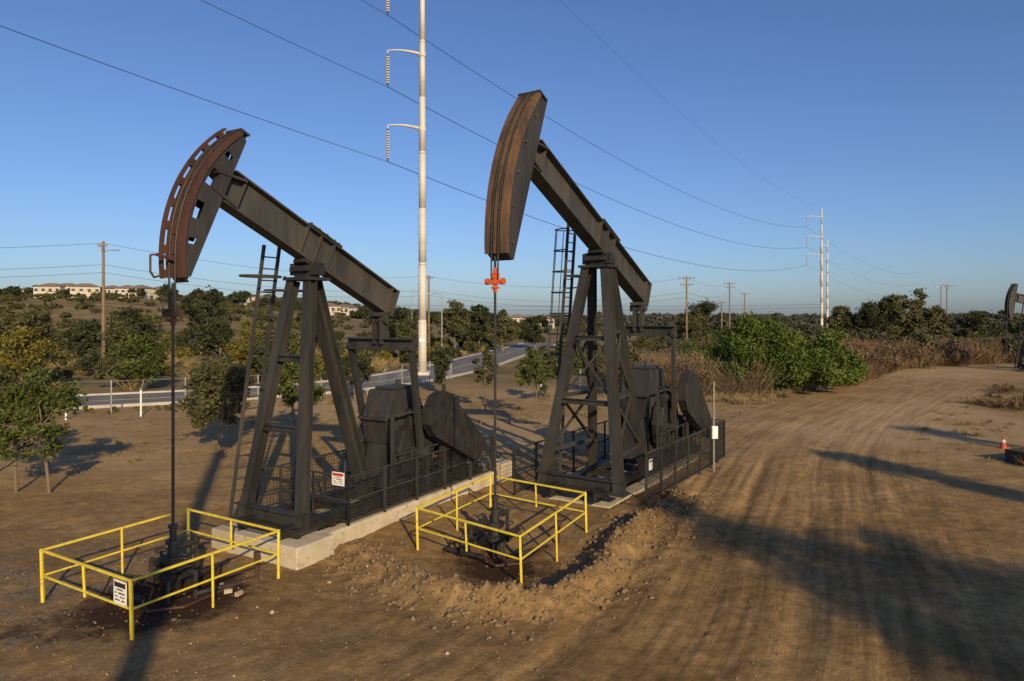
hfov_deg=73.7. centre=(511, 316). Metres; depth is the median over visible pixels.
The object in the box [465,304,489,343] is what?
eucalyptus tree
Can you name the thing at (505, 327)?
eucalyptus tree
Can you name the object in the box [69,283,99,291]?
roof
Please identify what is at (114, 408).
roadside hedge
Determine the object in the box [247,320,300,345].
eucalyptus tree
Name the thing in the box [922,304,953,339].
eucalyptus tree
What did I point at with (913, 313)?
eucalyptus tree
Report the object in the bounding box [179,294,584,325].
distant trees
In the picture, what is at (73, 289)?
windows
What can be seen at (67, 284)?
roof
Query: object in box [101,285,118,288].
roof
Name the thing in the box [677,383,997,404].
dry grass
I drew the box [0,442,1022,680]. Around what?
pebbles
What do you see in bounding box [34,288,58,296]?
windows
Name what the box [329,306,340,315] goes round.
walls
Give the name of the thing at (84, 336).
eucalyptus tree
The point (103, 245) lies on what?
utility pole
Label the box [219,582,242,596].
loose debris
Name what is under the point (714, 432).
meter box post
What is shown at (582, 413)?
dry grass
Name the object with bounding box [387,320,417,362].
eucalyptus tree
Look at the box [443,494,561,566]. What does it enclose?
wellhead
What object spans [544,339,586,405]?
young pepper tree
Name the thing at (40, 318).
eucalyptus tree
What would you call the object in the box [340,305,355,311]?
roof
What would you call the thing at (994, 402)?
dry brush
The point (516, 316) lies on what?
roof
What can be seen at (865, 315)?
eucalyptus tree
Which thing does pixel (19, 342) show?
young pepper tree
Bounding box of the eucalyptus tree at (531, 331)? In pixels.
[520,313,549,347]
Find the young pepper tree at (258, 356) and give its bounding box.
[242,322,299,371]
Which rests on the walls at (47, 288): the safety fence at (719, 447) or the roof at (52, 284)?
the roof at (52, 284)
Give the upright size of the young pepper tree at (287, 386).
4.500 m
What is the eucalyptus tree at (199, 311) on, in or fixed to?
on the dirt ground at (684, 632)
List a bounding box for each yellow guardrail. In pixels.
[39,508,279,639]
[415,474,586,583]
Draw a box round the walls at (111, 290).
[101,288,113,292]
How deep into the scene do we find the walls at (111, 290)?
298.94 m
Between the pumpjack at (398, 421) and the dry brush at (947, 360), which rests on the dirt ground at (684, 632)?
the dry brush at (947, 360)
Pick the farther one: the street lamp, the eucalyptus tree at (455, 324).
the eucalyptus tree at (455, 324)
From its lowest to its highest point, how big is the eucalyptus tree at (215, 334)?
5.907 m
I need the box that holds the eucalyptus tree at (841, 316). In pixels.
[821,305,859,334]
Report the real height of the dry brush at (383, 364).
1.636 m
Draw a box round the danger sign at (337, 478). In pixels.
[332,471,343,486]
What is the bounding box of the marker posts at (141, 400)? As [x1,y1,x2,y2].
[65,371,580,419]
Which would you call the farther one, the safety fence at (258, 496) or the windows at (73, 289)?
the windows at (73, 289)
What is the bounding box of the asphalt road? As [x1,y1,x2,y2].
[15,342,555,408]
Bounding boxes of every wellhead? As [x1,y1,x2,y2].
[104,523,259,612]
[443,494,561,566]
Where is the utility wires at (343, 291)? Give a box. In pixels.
[0,243,826,309]
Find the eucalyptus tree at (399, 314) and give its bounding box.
[388,305,416,330]
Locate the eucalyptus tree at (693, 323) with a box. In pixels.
[673,316,706,337]
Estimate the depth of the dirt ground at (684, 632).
16.16 m
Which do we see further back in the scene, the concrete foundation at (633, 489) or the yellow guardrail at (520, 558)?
the concrete foundation at (633, 489)
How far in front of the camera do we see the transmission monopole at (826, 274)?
235.77 m
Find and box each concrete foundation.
[211,457,511,569]
[546,454,701,507]
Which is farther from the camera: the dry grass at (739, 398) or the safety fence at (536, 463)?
the dry grass at (739, 398)
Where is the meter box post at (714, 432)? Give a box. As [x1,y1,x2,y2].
[711,382,717,471]
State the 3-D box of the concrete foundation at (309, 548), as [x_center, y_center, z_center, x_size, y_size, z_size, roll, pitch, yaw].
[-3.650,5.540,20.462,3.000,0.920,10.000,0,0,30]
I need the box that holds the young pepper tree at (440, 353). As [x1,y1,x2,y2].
[429,338,455,390]
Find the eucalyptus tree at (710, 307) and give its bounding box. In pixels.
[684,299,725,329]
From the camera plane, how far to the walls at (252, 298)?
313.75 m
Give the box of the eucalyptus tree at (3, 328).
[0,324,12,350]
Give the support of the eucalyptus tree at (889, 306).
on the dirt ground at (684, 632)
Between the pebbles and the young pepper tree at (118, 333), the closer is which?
the pebbles
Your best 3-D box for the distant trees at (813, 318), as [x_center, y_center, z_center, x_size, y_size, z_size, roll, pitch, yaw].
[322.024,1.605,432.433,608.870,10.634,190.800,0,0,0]
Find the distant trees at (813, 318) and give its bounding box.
[543,310,1023,325]
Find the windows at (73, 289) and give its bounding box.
[71,288,98,296]
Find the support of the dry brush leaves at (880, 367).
on the dirt ground at (684, 632)
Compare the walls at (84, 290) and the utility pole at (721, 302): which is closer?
the utility pole at (721, 302)
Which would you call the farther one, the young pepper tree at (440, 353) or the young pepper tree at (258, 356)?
the young pepper tree at (258, 356)
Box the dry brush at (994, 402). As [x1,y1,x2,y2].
[969,382,1023,409]
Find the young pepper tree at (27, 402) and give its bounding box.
[0,365,88,492]
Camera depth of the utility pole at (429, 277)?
109.87 m
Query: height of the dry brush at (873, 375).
2.045 m
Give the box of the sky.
[0,0,1023,316]
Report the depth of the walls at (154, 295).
301.64 m
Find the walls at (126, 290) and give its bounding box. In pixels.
[114,288,138,298]
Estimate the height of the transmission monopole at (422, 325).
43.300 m
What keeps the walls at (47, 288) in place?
on the dirt ground at (684, 632)
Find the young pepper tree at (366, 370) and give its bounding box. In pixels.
[341,349,377,398]
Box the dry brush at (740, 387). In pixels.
[597,346,800,396]
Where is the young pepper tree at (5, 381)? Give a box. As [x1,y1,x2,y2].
[0,364,36,448]
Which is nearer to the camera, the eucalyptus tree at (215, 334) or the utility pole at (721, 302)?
the eucalyptus tree at (215, 334)
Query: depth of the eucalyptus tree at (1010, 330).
130.71 m
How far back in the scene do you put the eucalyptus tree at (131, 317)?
99.24 m
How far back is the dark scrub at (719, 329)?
123.09 m
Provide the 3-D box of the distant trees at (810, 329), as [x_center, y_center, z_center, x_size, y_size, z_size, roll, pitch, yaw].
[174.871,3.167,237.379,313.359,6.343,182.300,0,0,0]
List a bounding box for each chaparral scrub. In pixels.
[0,336,508,386]
[519,336,713,374]
[641,325,1023,353]
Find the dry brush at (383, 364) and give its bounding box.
[0,345,485,391]
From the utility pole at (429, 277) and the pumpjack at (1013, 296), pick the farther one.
the utility pole at (429, 277)
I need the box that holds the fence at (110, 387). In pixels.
[30,358,451,414]
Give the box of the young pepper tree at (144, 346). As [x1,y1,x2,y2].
[108,331,170,389]
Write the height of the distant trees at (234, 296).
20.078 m
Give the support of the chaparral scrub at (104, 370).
on the dirt ground at (684, 632)
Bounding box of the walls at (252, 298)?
[229,297,255,304]
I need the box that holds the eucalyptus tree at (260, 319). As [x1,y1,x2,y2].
[249,309,277,337]
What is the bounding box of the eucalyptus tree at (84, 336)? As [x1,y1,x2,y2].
[65,318,114,356]
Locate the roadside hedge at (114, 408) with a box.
[56,400,333,414]
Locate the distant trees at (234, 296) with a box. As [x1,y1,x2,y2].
[0,282,538,324]
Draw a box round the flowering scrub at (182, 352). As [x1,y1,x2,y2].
[9,332,473,384]
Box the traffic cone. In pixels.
[997,436,1009,448]
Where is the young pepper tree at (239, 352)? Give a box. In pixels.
[222,317,263,368]
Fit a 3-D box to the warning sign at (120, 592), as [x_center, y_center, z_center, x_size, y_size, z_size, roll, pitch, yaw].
[-6.980,4.920,12.160,0.400,0.420,0.024,0,0,31]
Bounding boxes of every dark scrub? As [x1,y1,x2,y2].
[6,334,491,389]
[676,326,1003,344]
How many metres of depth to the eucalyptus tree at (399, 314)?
116.84 m
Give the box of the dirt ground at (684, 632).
[0,298,1023,680]
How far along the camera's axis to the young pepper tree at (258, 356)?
56.53 m
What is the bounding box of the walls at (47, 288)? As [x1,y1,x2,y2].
[33,286,63,297]
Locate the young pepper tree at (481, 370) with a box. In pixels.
[471,349,498,410]
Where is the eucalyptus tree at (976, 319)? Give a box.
[955,310,998,336]
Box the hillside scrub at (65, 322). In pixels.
[0,292,545,342]
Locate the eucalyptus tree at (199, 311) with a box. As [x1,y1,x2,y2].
[178,285,230,354]
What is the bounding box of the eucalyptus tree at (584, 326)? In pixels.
[563,318,586,343]
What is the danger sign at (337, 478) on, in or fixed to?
attached to the safety fence at (384, 508)
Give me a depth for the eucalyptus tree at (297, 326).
111.08 m
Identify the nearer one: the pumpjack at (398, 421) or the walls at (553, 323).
the pumpjack at (398, 421)
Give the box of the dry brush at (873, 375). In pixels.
[817,359,889,386]
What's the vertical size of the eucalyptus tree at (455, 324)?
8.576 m
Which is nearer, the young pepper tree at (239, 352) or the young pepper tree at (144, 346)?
the young pepper tree at (144, 346)
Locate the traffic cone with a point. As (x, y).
(1003, 444)
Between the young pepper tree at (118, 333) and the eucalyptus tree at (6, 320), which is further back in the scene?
the eucalyptus tree at (6, 320)
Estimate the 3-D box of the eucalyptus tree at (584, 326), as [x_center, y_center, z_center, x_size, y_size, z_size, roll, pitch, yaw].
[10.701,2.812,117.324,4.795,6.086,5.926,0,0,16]
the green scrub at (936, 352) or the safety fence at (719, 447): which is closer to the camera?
the safety fence at (719, 447)
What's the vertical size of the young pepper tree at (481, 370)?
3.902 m
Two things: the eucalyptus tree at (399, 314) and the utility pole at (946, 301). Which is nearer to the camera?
the eucalyptus tree at (399, 314)
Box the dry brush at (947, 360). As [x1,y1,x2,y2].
[679,334,1023,373]
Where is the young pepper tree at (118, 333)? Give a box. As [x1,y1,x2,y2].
[96,319,146,374]
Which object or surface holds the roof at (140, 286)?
on the walls at (149, 291)
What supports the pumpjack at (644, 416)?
on the concrete foundation at (633, 489)
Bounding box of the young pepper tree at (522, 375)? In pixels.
[513,346,554,417]
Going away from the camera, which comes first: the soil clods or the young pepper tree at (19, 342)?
the soil clods
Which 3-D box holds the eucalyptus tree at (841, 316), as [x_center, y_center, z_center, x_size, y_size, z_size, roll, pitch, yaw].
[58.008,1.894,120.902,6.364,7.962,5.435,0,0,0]
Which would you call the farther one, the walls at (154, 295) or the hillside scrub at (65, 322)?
the walls at (154, 295)
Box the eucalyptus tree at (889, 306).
[874,293,911,334]
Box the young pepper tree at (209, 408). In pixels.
[166,354,254,448]
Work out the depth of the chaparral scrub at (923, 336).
102.37 m
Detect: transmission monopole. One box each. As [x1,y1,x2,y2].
[385,0,430,374]
[806,208,823,325]
[820,240,828,325]
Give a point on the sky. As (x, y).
(902, 121)
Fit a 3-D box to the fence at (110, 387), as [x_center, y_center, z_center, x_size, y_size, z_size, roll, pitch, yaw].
[-17.566,4.775,46.809,38.331,2.050,6.636,0,0,-42]
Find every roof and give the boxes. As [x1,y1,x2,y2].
[35,283,64,291]
[62,283,75,285]
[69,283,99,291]
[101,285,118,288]
[115,285,139,292]
[134,285,155,288]
[328,303,340,310]
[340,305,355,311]
[508,314,526,317]
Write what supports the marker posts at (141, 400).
on the dirt ground at (684, 632)
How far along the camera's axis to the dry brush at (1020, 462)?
26.00 m
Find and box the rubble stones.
[189,564,490,676]
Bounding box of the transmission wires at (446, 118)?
[0,0,912,295]
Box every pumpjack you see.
[149,128,483,540]
[484,90,711,502]
[1004,284,1023,369]
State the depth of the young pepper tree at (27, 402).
21.97 m
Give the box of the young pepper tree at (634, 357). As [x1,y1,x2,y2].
[602,338,642,388]
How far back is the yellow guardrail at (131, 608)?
13.62 m
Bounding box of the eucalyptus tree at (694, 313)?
[676,308,708,328]
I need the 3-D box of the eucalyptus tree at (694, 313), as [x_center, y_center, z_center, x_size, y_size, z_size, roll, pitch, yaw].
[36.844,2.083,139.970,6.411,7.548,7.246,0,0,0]
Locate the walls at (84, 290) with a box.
[70,286,100,297]
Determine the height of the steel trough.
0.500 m
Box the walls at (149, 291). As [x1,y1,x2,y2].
[139,288,153,298]
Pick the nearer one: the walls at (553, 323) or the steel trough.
the steel trough
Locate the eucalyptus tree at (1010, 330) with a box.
[1003,314,1023,334]
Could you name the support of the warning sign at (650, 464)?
attached to the safety fence at (719, 447)
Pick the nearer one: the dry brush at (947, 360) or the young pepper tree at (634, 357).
the young pepper tree at (634, 357)
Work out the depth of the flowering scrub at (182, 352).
79.44 m
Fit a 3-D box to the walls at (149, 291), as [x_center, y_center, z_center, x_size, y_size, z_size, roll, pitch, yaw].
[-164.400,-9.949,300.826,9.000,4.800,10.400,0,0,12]
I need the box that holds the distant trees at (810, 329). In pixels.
[558,318,1016,338]
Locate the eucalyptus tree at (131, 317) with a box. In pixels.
[105,305,160,343]
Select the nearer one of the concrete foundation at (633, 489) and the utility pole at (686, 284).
the concrete foundation at (633, 489)
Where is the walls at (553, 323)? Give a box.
[547,319,554,328]
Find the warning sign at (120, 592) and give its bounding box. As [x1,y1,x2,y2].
[113,579,126,606]
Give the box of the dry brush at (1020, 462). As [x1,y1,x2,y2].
[1015,454,1023,465]
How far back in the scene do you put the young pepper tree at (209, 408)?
28.84 m
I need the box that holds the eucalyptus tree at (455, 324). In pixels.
[435,299,471,348]
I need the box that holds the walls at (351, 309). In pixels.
[341,307,357,316]
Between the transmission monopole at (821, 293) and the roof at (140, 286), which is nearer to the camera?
the transmission monopole at (821, 293)
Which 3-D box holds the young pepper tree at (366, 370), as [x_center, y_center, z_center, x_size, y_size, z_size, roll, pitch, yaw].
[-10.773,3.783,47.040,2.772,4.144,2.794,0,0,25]
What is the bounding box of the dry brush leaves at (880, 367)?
[858,358,885,380]
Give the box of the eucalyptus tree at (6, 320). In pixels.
[0,310,19,331]
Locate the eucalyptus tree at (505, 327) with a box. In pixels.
[487,309,516,350]
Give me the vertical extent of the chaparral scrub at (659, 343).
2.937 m
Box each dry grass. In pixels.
[11,392,1022,462]
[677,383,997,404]
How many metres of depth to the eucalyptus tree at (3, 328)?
75.56 m
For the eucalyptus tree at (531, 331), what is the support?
on the dirt ground at (684, 632)
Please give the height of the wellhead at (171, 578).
1.660 m
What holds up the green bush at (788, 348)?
on the dirt ground at (684, 632)
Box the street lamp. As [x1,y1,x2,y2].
[428,293,442,360]
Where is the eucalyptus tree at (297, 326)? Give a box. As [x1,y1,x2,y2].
[293,310,317,344]
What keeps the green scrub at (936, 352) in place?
on the dirt ground at (684, 632)
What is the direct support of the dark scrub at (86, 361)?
on the dirt ground at (684, 632)
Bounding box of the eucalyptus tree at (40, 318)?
[12,306,64,357]
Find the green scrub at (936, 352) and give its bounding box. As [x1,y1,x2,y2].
[684,335,1020,363]
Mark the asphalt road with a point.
(463, 365)
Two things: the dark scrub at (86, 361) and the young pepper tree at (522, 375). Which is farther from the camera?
the dark scrub at (86, 361)
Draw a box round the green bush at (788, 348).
[676,310,870,391]
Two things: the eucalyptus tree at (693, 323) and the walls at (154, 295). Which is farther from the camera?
the walls at (154, 295)
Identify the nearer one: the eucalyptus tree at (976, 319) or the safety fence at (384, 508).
the safety fence at (384, 508)
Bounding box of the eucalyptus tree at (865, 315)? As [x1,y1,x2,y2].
[845,298,888,336]
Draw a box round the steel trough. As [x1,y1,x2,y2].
[1005,447,1023,465]
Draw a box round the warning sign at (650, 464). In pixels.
[649,459,652,470]
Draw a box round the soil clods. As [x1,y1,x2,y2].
[288,486,743,644]
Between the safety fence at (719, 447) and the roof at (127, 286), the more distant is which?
the roof at (127, 286)
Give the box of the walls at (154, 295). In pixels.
[150,290,167,298]
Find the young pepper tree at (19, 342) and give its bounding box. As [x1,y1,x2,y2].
[0,324,65,383]
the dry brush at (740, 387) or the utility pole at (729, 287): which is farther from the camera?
the utility pole at (729, 287)
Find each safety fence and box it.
[256,436,491,506]
[279,435,493,525]
[513,420,608,494]
[645,416,724,502]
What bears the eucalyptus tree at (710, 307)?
on the dirt ground at (684, 632)
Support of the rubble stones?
on the dirt ground at (684, 632)
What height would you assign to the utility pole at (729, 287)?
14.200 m
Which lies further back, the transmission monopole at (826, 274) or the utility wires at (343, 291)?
the transmission monopole at (826, 274)
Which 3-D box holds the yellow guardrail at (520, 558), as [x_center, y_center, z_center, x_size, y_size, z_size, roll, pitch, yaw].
[-0.214,5.304,17.348,3.207,1.415,3.994,0,0,29]
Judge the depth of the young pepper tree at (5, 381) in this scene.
24.91 m
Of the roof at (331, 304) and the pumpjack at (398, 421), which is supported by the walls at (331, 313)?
the roof at (331, 304)
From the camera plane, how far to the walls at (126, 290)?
291.63 m
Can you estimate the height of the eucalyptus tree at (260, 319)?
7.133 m
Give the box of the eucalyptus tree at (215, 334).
[193,317,237,355]
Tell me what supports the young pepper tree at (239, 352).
on the dirt ground at (684, 632)
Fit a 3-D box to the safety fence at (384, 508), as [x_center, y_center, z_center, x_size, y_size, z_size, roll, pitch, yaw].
[-3.461,4.699,20.930,2.515,1.302,7.055,0,0,30]
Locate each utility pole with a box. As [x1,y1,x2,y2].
[98,241,118,356]
[426,275,433,345]
[679,276,694,339]
[716,301,726,327]
[723,282,735,326]
[941,284,949,327]
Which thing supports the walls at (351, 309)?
on the dirt ground at (684, 632)
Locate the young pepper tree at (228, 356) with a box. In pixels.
[189,351,244,422]
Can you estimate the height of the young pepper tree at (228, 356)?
4.007 m
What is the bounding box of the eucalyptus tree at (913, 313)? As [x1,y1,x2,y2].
[892,288,929,337]
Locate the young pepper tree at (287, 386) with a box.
[277,347,328,435]

